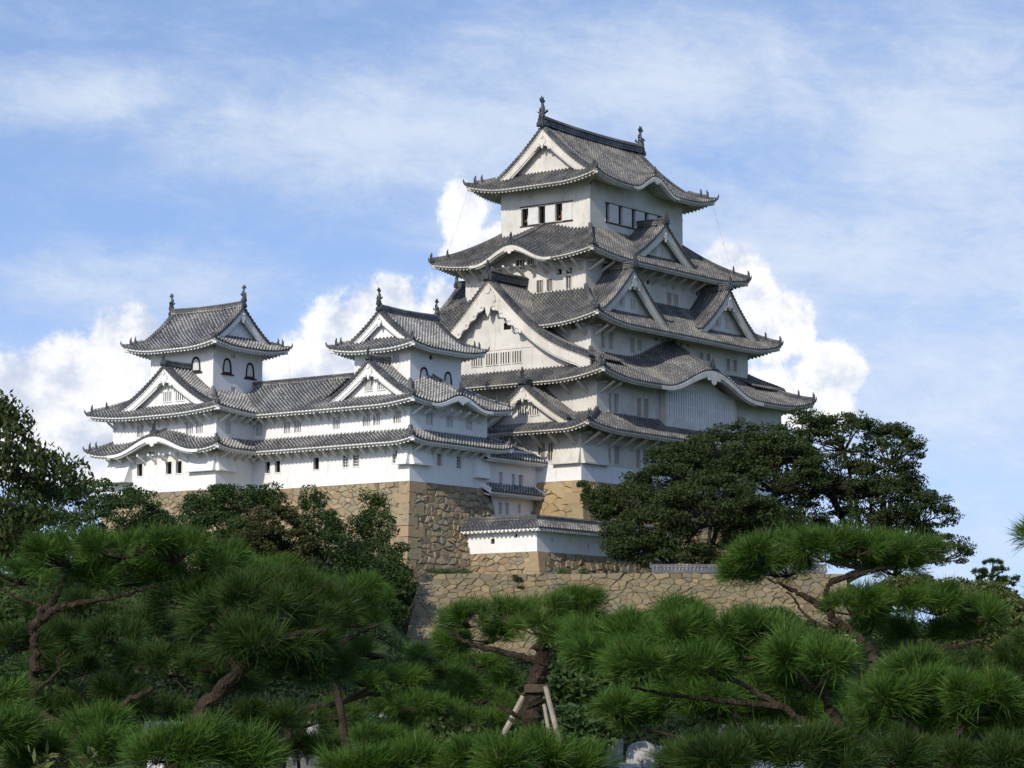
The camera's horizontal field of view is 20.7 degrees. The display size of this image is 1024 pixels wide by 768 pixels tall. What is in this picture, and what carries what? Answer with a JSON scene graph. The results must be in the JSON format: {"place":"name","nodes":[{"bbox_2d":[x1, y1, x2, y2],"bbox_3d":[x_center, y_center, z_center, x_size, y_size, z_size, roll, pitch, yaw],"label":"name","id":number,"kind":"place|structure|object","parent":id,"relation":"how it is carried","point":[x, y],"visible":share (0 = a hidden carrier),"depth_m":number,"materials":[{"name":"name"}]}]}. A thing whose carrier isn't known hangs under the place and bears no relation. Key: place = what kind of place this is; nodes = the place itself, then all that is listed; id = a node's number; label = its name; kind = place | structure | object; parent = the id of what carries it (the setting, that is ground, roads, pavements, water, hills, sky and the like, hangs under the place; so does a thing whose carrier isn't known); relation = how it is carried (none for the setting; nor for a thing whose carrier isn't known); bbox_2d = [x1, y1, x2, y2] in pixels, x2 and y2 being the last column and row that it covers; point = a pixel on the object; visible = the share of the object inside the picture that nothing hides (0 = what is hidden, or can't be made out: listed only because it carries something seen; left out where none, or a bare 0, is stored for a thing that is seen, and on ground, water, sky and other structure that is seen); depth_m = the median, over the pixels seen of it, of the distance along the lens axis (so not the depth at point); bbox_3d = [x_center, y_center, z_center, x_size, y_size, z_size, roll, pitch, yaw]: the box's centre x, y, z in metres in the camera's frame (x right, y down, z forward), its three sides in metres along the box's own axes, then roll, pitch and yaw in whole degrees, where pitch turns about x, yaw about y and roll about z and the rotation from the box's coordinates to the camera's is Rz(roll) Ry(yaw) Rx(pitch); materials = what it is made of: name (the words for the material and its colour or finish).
{"place":"outdoors","nodes":[
{"label":"outdoors","id":0,"kind":"place"},
{"bbox_2d":[28,739,100,767],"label":"leafy seedling","id":1,"kind":"object","parent":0,"point":[47,762],"visible":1,"depth_m":8.51,"materials":[{"name":"green plant"}]},
{"bbox_2d":[0,573,1003,767],"bbox_3d":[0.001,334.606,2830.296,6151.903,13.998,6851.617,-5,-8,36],"label":"ground","id":2,"kind":"structure","parent":0,"point":[392,628],"depth_m":207.63,"materials":[{"name":"green plant"}]},
{"bbox_2d":[0,389,98,568],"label":"cherry tree","id":3,"kind":"object","parent":2,"relation":"on","point":[16,515],"visible":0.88,"depth_m":39.78,"materials":[{"name":"green plant"}]},
{"bbox_2d":[0,666,142,767],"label":"pine sapling","id":4,"kind":"object","parent":2,"relation":"on","point":[22,725],"visible":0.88,"depth_m":10.14,"materials":[{"name":"green plant"}]},
{"bbox_2d":[0,593,157,767],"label":"shrub","id":5,"kind":"object","parent":2,"relation":"on","point":[7,606],"visible":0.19,"depth_m":71.41,"materials":[{"name":"green plant"}]},
{"bbox_2d":[0,477,176,573],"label":"broadleaf tree","id":6,"kind":"object","parent":2,"relation":"on","point":[108,504],"visible":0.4,"depth_m":214.14,"materials":[{"name":"green plant"}]},
{"bbox_2d":[0,583,267,767],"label":"pine tree","id":7,"kind":"object","parent":2,"relation":"on","point":[97,633],"visible":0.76,"depth_m":14.84,"materials":[{"name":"green plant"}]},
{"bbox_2d":[0,517,280,767],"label":"pine tree","id":8,"kind":"object","parent":2,"relation":"on","point":[148,562],"visible":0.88,"depth_m":13.00,"materials":[{"name":"green plant"}]},
{"bbox_2d":[114,508,203,570],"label":"broadleaf tree","id":9,"kind":"object","parent":2,"relation":"on","point":[192,560],"visible":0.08,"depth_m":216.34,"materials":[{"name":"green plant"}]},
{"bbox_2d":[143,720,182,767],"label":"garden wall","id":10,"kind":"structure","parent":2,"relation":"on","point":[147,733],"depth_m":69.22,"materials":[{"name":"white paint"}]},
{"bbox_2d":[61,701,303,767],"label":"pine sapling","id":11,"kind":"object","parent":2,"relation":"on","point":[185,744],"visible":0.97,"depth_m":9.62,"materials":[{"name":"green plant"}]},
{"bbox_2d":[99,634,304,766],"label":"shrub","id":12,"kind":"object","parent":2,"relation":"on","point":[180,682],"visible":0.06,"depth_m":77.45,"materials":[{"name":"green plant"}]},
{"bbox_2d":[172,481,296,555],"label":"evergreen tree","id":13,"kind":"object","parent":2,"relation":"on","point":[215,510],"visible":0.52,"depth_m":218.38,"materials":[{"name":"green plant"}]},
{"bbox_2d":[135,553,372,767],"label":"pine tree","id":14,"kind":"object","parent":2,"relation":"on","point":[243,642],"visible":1,"depth_m":12.27,"materials":[{"name":"green plant"}]},
{"bbox_2d":[226,503,341,579],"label":"conifer tree","id":15,"kind":"object","parent":2,"relation":"on","point":[259,532],"visible":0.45,"depth_m":212.76,"materials":[{"name":"green plant"}]},
{"bbox_2d":[222,691,349,767],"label":"pine sapling","id":16,"kind":"object","parent":2,"relation":"on","point":[284,712],"visible":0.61,"depth_m":15.42,"materials":[{"name":"green plant"}]},
{"bbox_2d":[100,481,495,582],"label":"stone rampart","id":17,"kind":"object","parent":2,"relation":"on","point":[430,519],"visible":0.27,"depth_m":236.99,"materials":[{"name":"beige stone"}]},
{"bbox_2d":[82,285,293,494],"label":"keep","id":18,"kind":"structure","parent":17,"relation":"on","point":[179,421],"depth_m":246.03,"materials":[{"name":"white paint"}]},
{"bbox_2d":[165,461,181,474],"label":"window","id":19,"kind":"structure","parent":18,"relation":"in","point":[179,465],"depth_m":244.80,"materials":[{"name":"white wood"}]},
{"bbox_2d":[188,422,192,433],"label":"window","id":20,"kind":"structure","parent":18,"relation":"in","point":[190,426],"depth_m":243.67,"materials":[{"name":"paint"}]},
{"bbox_2d":[191,356,201,372],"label":"bell window","id":21,"kind":"structure","parent":18,"relation":"in","point":[196,368],"depth_m":247.14,"materials":[{"name":"white wood"}]},
{"bbox_2d":[197,421,202,432],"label":"window","id":22,"kind":"structure","parent":18,"relation":"in","point":[200,426],"depth_m":243.02,"materials":[{"name":"paint"}]},
{"bbox_2d":[221,358,233,375],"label":"bell window","id":23,"kind":"structure","parent":18,"relation":"in","point":[227,368],"depth_m":247.45,"materials":[{"name":"white wood"}]},
{"bbox_2d":[244,363,256,379],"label":"bell window","id":24,"kind":"structure","parent":18,"relation":"in","point":[250,375],"depth_m":249.81,"materials":[{"name":"white wood"}]},
{"bbox_2d":[244,372,366,490],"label":"corridor building","id":25,"kind":"structure","parent":17,"relation":"on","point":[289,431],"depth_m":243.20,"materials":[{"name":"white paint"}]},
{"bbox_2d":[264,460,278,473],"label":"window","id":26,"kind":"structure","parent":25,"relation":"in","point":[268,460],"depth_m":244.38,"materials":[{"name":"white wood"}]},
{"bbox_2d":[274,460,280,473],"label":"window","id":27,"kind":"structure","parent":25,"relation":"in","point":[274,460],"depth_m":243.67,"materials":[{"name":"white wood"}]},
{"bbox_2d":[285,422,289,432],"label":"window","id":28,"kind":"structure","parent":25,"relation":"in","point":[287,424],"depth_m":243.61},
{"bbox_2d":[296,421,300,432],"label":"window","id":29,"kind":"structure","parent":25,"relation":"in","point":[298,425],"depth_m":242.84,"materials":[{"name":"paint"}]},
{"bbox_2d":[312,457,319,470],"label":"window","id":30,"kind":"structure","parent":25,"relation":"in","point":[312,457],"depth_m":241.15,"materials":[{"name":"white wood"}]},
{"bbox_2d":[313,287,516,488],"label":"keep","id":31,"kind":"structure","parent":17,"relation":"on","point":[402,404],"depth_m":238.96,"materials":[{"name":"white paint"}]},
{"bbox_2d":[342,454,349,467],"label":"window","id":32,"kind":"structure","parent":31,"relation":"in","point":[346,459],"depth_m":239.22,"materials":[{"name":"white"}]},
{"bbox_2d":[352,453,359,466],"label":"window","id":33,"kind":"structure","parent":31,"relation":"in","point":[357,459],"depth_m":238.55,"materials":[{"name":"paint"}]},
{"bbox_2d":[364,414,369,425],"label":"window","id":34,"kind":"structure","parent":31,"relation":"in","point":[366,420],"depth_m":238.31,"materials":[{"name":"paint"}]},
{"bbox_2d":[395,411,400,422],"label":"window","id":35,"kind":"structure","parent":31,"relation":"in","point":[397,418],"depth_m":236.40,"materials":[{"name":"paint"}]},
{"bbox_2d":[419,367,427,379],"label":"bell window","id":36,"kind":"structure","parent":31,"relation":"in","point":[423,372],"depth_m":239.83,"materials":[{"name":"white wood"}]},
{"bbox_2d":[426,413,430,424],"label":"window","id":37,"kind":"structure","parent":31,"relation":"in","point":[428,416],"depth_m":237.68,"materials":[{"name":"paint"}]},
{"bbox_2d":[436,453,442,466],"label":"window","id":38,"kind":"structure","parent":31,"relation":"in","point":[437,454],"depth_m":238.40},
{"bbox_2d":[444,371,451,384],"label":"bell window","id":39,"kind":"structure","parent":31,"relation":"in","point":[448,378],"depth_m":242.60,"materials":[{"name":"white wood"}]},
{"bbox_2d":[455,455,461,469],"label":"window","id":40,"kind":"structure","parent":31,"relation":"in","point":[457,459],"depth_m":240.54,"materials":[{"name":"grey"}]},
{"bbox_2d":[481,445,547,515],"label":"link building","id":41,"kind":"structure","parent":17,"relation":"on","point":[511,487],"depth_m":246.49,"materials":[{"name":"white paint"}]},
{"bbox_2d":[216,547,403,752],"bbox_3d":[-1.416,2.587,18.666,1.046,2.988,1.725,-5,-8,36],"label":"pine tree","id":42,"kind":"object","parent":2,"relation":"on","point":[374,589],"visible":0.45,"depth_m":18.86,"materials":[{"name":"green plant"}]},
{"bbox_2d":[286,742,356,767],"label":"garden wall","id":43,"kind":"structure","parent":2,"relation":"on","point":[303,764],"depth_m":58.90,"materials":[{"name":"white paint"}]},
{"bbox_2d":[290,483,361,578],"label":"conifer tree","id":44,"kind":"object","parent":2,"relation":"on","point":[328,531],"visible":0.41,"depth_m":217.49,"materials":[{"name":"green plant"}]},
{"bbox_2d":[335,487,421,634],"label":"conifer tree","id":45,"kind":"object","parent":2,"relation":"on","point":[397,572],"visible":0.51,"depth_m":217.38,"materials":[{"name":"green plant"}]},
{"bbox_2d":[328,680,453,749],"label":"shrub","id":46,"kind":"object","parent":2,"relation":"on","point":[404,690],"visible":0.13,"depth_m":82.67,"materials":[{"name":"green plant"}]},
{"bbox_2d":[275,632,527,767],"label":"pine tree","id":47,"kind":"object","parent":2,"relation":"on","point":[429,672],"visible":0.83,"depth_m":19.51,"materials":[{"name":"green plant"}]},
{"bbox_2d":[306,717,633,767],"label":"pine sapling","id":48,"kind":"object","parent":2,"relation":"on","point":[527,748],"visible":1,"depth_m":10.50,"materials":[{"name":"green plant"}]},
{"bbox_2d":[416,674,543,743],"bbox_3d":[-0.671,7.557,59.564,2.396,3.005,6.102,-1,-7,8],"label":"shrub","id":49,"kind":"object","parent":2,"relation":"on","point":[435,727],"visible":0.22,"depth_m":57.12,"materials":[{"name":"green plant"}]},
{"bbox_2d":[0,522,1023,767],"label":"undergrowth","id":50,"kind":"object","parent":2,"relation":"on","point":[278,690],"visible":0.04,"depth_m":118.55,"materials":[{"name":"green plant"}]},
{"bbox_2d":[503,695,523,738],"bbox_3d":[-0.393,2.530,14.905,0.936,1.744,0.039,0,-7,0],"label":"wooden prop","id":51,"kind":"object","parent":2,"relation":"on","point":[511,719],"visible":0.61,"depth_m":14.99,"materials":[{"name":"brown wood"}]},
{"bbox_2d":[424,578,615,767],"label":"pine tree","id":52,"kind":"object","parent":2,"relation":"on","point":[454,634],"visible":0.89,"depth_m":15.03,"materials":[{"name":"green plant"}]},
{"bbox_2d":[524,685,548,692],"bbox_3d":[0.130,1.621,14.913,0.135,0.042,0.134,-5,-8,36],"label":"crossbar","id":53,"kind":"object","parent":52,"relation":"attached to","point":[533,688],"visible":0.77,"depth_m":14.85,"materials":[{"name":"wood"}]},
{"bbox_2d":[542,704,551,737],"bbox_3d":[0.316,2.532,14.753,0.312,1.689,0.028,0,-7,0],"label":"wooden prop","id":54,"kind":"object","parent":2,"relation":"on","point":[545,714],"visible":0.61,"depth_m":14.84,"materials":[{"name":"brown wood"}]},
{"bbox_2d":[543,686,559,739],"bbox_3d":[0.398,2.463,14.558,0.474,1.785,0.036,0,-7,-1],"label":"wooden prop","id":55,"kind":"object","parent":2,"relation":"on","point":[550,707],"visible":0.66,"depth_m":14.64,"materials":[{"name":"brown wood"}]},
{"bbox_2d":[541,702,623,750],"bbox_3d":[1.214,6.716,49.535,1.718,2.274,1.535,-5,-8,36],"label":"shrub","id":56,"kind":"object","parent":2,"relation":"on","point":[573,717],"visible":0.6,"depth_m":49.20,"materials":[{"name":"green plant"}]},
{"bbox_2d":[540,645,651,707],"bbox_3d":[1.488,7.293,60.273,2.605,3.761,3.908,3,-8,-25],"label":"shrub","id":57,"kind":"object","parent":2,"relation":"on","point":[563,689],"visible":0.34,"depth_m":59.03,"materials":[{"name":"green plant"}]},
{"bbox_2d":[576,480,620,572],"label":"climbing plant","id":58,"kind":"object","parent":2,"relation":"on","point":[586,488],"visible":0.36,"depth_m":243.68,"materials":[{"name":"green plant"}]},
{"bbox_2d":[608,738,622,767],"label":"garden rock","id":59,"kind":"object","parent":2,"relation":"on","point":[620,742],"visible":0.3,"depth_m":61.96,"materials":[{"name":"stone"}]},
{"bbox_2d":[404,573,856,655],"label":"stone terrace wall","id":60,"kind":"structure","parent":2,"relation":"on","point":[638,589],"depth_m":220.66,"materials":[{"name":"beige stone"}]},
{"bbox_2d":[511,574,523,588],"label":"climbing plant","id":61,"kind":"object","parent":60,"relation":"attached to","point":[516,577],"visible":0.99,"depth_m":220.99,"materials":[{"name":"green plant"}]},
{"bbox_2d":[622,763,641,767],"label":"garden rock","id":62,"kind":"object","parent":2,"relation":"on","point":[627,765],"visible":0.5,"depth_m":62.54,"materials":[{"name":"stone"}]},
{"bbox_2d":[626,741,657,767],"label":"garden rock","id":63,"kind":"object","parent":2,"relation":"on","point":[634,752],"visible":0.86,"depth_m":63.03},
{"bbox_2d":[531,480,790,563],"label":"stone rampart","id":64,"kind":"object","parent":2,"relation":"on","point":[562,498],"visible":0.04,"depth_m":247.85,"materials":[{"name":"stone"}]},
{"bbox_2d":[428,96,816,503],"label":"keep","id":65,"kind":"structure","parent":64,"relation":"on","point":[605,320],"depth_m":260.22,"materials":[{"name":"paint"}]},
{"bbox_2d":[515,258,525,270],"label":"window","id":66,"kind":"structure","parent":65,"relation":"in","point":[520,262],"depth_m":262.12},
{"bbox_2d":[520,207,528,227],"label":"window","id":67,"kind":"structure","parent":65,"relation":"in","point":[526,210],"depth_m":266.57,"materials":[{"name":"white wood"}]},
{"bbox_2d":[536,279,543,293],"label":"window","id":68,"kind":"structure","parent":65,"relation":"in","point":[540,283],"depth_m":260.59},
{"bbox_2d":[537,442,545,458],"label":"window","id":69,"kind":"structure","parent":65,"relation":"in","point":[542,451],"depth_m":249.93,"materials":[{"name":"paint"}]},
{"bbox_2d":[538,205,545,223],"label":"window","id":70,"kind":"structure","parent":65,"relation":"in","point":[542,208],"depth_m":265.41,"materials":[{"name":"brown wood"}]},
{"bbox_2d":[546,278,552,291],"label":"window","id":71,"kind":"structure","parent":65,"relation":"in","point":[550,282],"depth_m":259.89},
{"bbox_2d":[547,441,553,461],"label":"window","id":72,"kind":"structure","parent":65,"relation":"in","point":[551,444],"depth_m":249.39,"materials":[{"name":"paint"}]},
{"bbox_2d":[554,202,562,221],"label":"window","id":73,"kind":"structure","parent":65,"relation":"in","point":[560,206],"depth_m":264.18,"materials":[{"name":"brown wood"}]},
{"bbox_2d":[565,275,571,289],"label":"window","id":74,"kind":"structure","parent":65,"relation":"in","point":[569,279],"depth_m":258.63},
{"bbox_2d":[600,330,605,348],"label":"window","id":75,"kind":"structure","parent":65,"relation":"in","point":[601,339],"depth_m":255.11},
{"bbox_2d":[605,201,609,221],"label":"window","id":76,"kind":"structure","parent":65,"relation":"in","point":[605,201],"depth_m":264.31,"materials":[{"name":"brown wood"}]},
{"bbox_2d":[608,332,613,349],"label":"window","id":77,"kind":"structure","parent":65,"relation":"in","point":[609,335],"depth_m":256.17,"materials":[{"name":"wood"}]},
{"bbox_2d":[613,393,618,413],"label":"window","id":78,"kind":"structure","parent":65,"relation":"in","point":[614,394],"depth_m":252.14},
{"bbox_2d":[614,445,619,464],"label":"window","id":79,"kind":"structure","parent":65,"relation":"in","point":[615,448],"depth_m":251.89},
{"bbox_2d":[630,337,634,353],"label":"window","id":80,"kind":"structure","parent":65,"relation":"in","point":[631,338],"depth_m":259.07,"materials":[{"name":"wood"}]},
{"bbox_2d":[635,449,640,468],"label":"window","id":81,"kind":"structure","parent":65,"relation":"in","point":[636,452],"depth_m":254.55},
{"bbox_2d":[636,396,641,416],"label":"window","id":82,"kind":"structure","parent":65,"relation":"in","point":[637,398],"depth_m":254.99,"materials":[{"name":"wood"}]},
{"bbox_2d":[643,398,648,418],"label":"window","id":83,"kind":"structure","parent":65,"relation":"in","point":[644,399],"depth_m":255.99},
{"bbox_2d":[673,293,678,306],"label":"window","id":84,"kind":"structure","parent":65,"relation":"in","point":[674,296],"depth_m":269.45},
{"bbox_2d":[545,583,872,767],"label":"pine tree","id":85,"kind":"object","parent":2,"relation":"on","point":[740,638],"visible":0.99,"depth_m":10.54,"materials":[{"name":"green plant"}]},
{"bbox_2d":[583,669,857,767],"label":"pine tree","id":86,"kind":"object","parent":2,"relation":"on","point":[626,708],"visible":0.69,"depth_m":12.80,"materials":[{"name":"green plant"}]},
{"bbox_2d":[645,664,846,725],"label":"shrub","id":87,"kind":"object","parent":2,"relation":"on","point":[737,695],"visible":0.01,"depth_m":65.17,"materials":[{"name":"green plant"}]},
{"bbox_2d":[729,419,778,489],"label":"shrub","id":88,"kind":"object","parent":2,"relation":"on","point":[737,426],"visible":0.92,"depth_m":237.19,"materials":[{"name":"green plant"}]},
{"bbox_2d":[718,725,803,767],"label":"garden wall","id":89,"kind":"structure","parent":2,"relation":"on","point":[802,765],"depth_m":57.33,"materials":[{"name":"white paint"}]},
{"bbox_2d":[640,705,890,767],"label":"pine sapling","id":90,"kind":"object","parent":2,"relation":"on","point":[787,745],"visible":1,"depth_m":9.75,"materials":[{"name":"green plant"}]},
{"bbox_2d":[762,605,826,636],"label":"shrub","id":91,"kind":"object","parent":2,"relation":"on","point":[808,622],"visible":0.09,"depth_m":163.38,"materials":[{"name":"green plant"}]},
{"bbox_2d":[709,516,1016,757],"bbox_3d":[1.698,2.300,13.664,1.583,3.336,1.000,2,-7,-16],"label":"pine tree","id":92,"kind":"object","parent":2,"relation":"on","point":[870,607],"visible":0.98,"depth_m":13.62,"materials":[{"name":"green plant"}]},
{"bbox_2d":[763,405,977,582],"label":"broadleaf tree","id":93,"kind":"object","parent":2,"relation":"on","point":[883,486],"visible":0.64,"depth_m":239.39,"materials":[{"name":"green plant"}]},
{"bbox_2d":[817,637,1023,767],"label":"pine tree","id":94,"kind":"object","parent":2,"relation":"on","point":[931,695],"visible":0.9,"depth_m":11.13,"materials":[{"name":"green plant"}]},
{"bbox_2d":[834,720,1023,767],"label":"pine sapling","id":95,"kind":"object","parent":2,"relation":"on","point":[906,749],"visible":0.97,"depth_m":10.39,"materials":[{"name":"green plant"}]},
{"bbox_2d":[874,572,984,624],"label":"shrub","id":96,"kind":"object","parent":2,"relation":"on","point":[967,582],"visible":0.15,"depth_m":134.06,"materials":[{"name":"green plant"}]},
{"bbox_2d":[885,625,1023,765],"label":"pine tree","id":97,"kind":"object","parent":2,"relation":"on","point":[1014,646],"visible":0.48,"depth_m":16.91,"materials":[{"name":"green plant"}]},
{"bbox_2d":[895,646,1023,764],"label":"shrub","id":98,"kind":"object","parent":2,"relation":"on","point":[996,669],"visible":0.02,"depth_m":67.17,"materials":[{"name":"green plant"}]},
{"bbox_2d":[918,578,1023,657],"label":"shrub","id":99,"kind":"object","parent":2,"relation":"on","point":[1013,595],"visible":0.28,"depth_m":111.24,"materials":[{"name":"green plant"}]},
{"bbox_2d":[969,557,1020,588],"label":"pine tree","id":100,"kind":"object","parent":2,"relation":"on","point":[982,571],"depth_m":139.71,"materials":[{"name":"plant"}]},
{"bbox_2d":[1003,512,1023,643],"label":"pine tree","id":101,"kind":"object","parent":2,"relation":"on","point":[1020,538],"visible":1,"depth_m":12.58,"materials":[{"name":"green plant"}]},
{"bbox_2d":[0,0,1023,626],"label":"sky","id":102,"kind":"structure","parent":0,"point":[863,159],"materials":[{"name":"blue"}]},
{"label":"terrace ground","id":103,"kind":"structure","parent":0,"visible":0},
{"bbox_2d":[408,567,590,576],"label":"grass","id":104,"kind":"structure","parent":103,"relation":"on","point":[464,571],"depth_m":223.89,"materials":[{"name":"green plant"}]},
{"bbox_2d":[469,551,659,573],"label":"rampart footing","id":105,"kind":"object","parent":103,"relation":"on","point":[531,562],"visible":0.48,"depth_m":236.70,"materials":[{"name":"stone"}]},
{"bbox_2d":[460,514,682,561],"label":"plastered wall","id":106,"kind":"structure","parent":105,"relation":"on","point":[527,533],"depth_m":237.06,"materials":[{"name":"white paint"}]},
{"bbox_2d":[581,422,831,568],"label":"broadleaf tree","id":107,"kind":"object","parent":103,"relation":"on","point":[747,510],"visible":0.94,"depth_m":232.12,"materials":[{"name":"green plant"}]},
{"bbox_2d":[650,562,826,573],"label":"parapet wall","id":108,"kind":"structure","parent":103,"relation":"on","point":[682,568],"depth_m":223.26,"materials":[{"name":"tile"}]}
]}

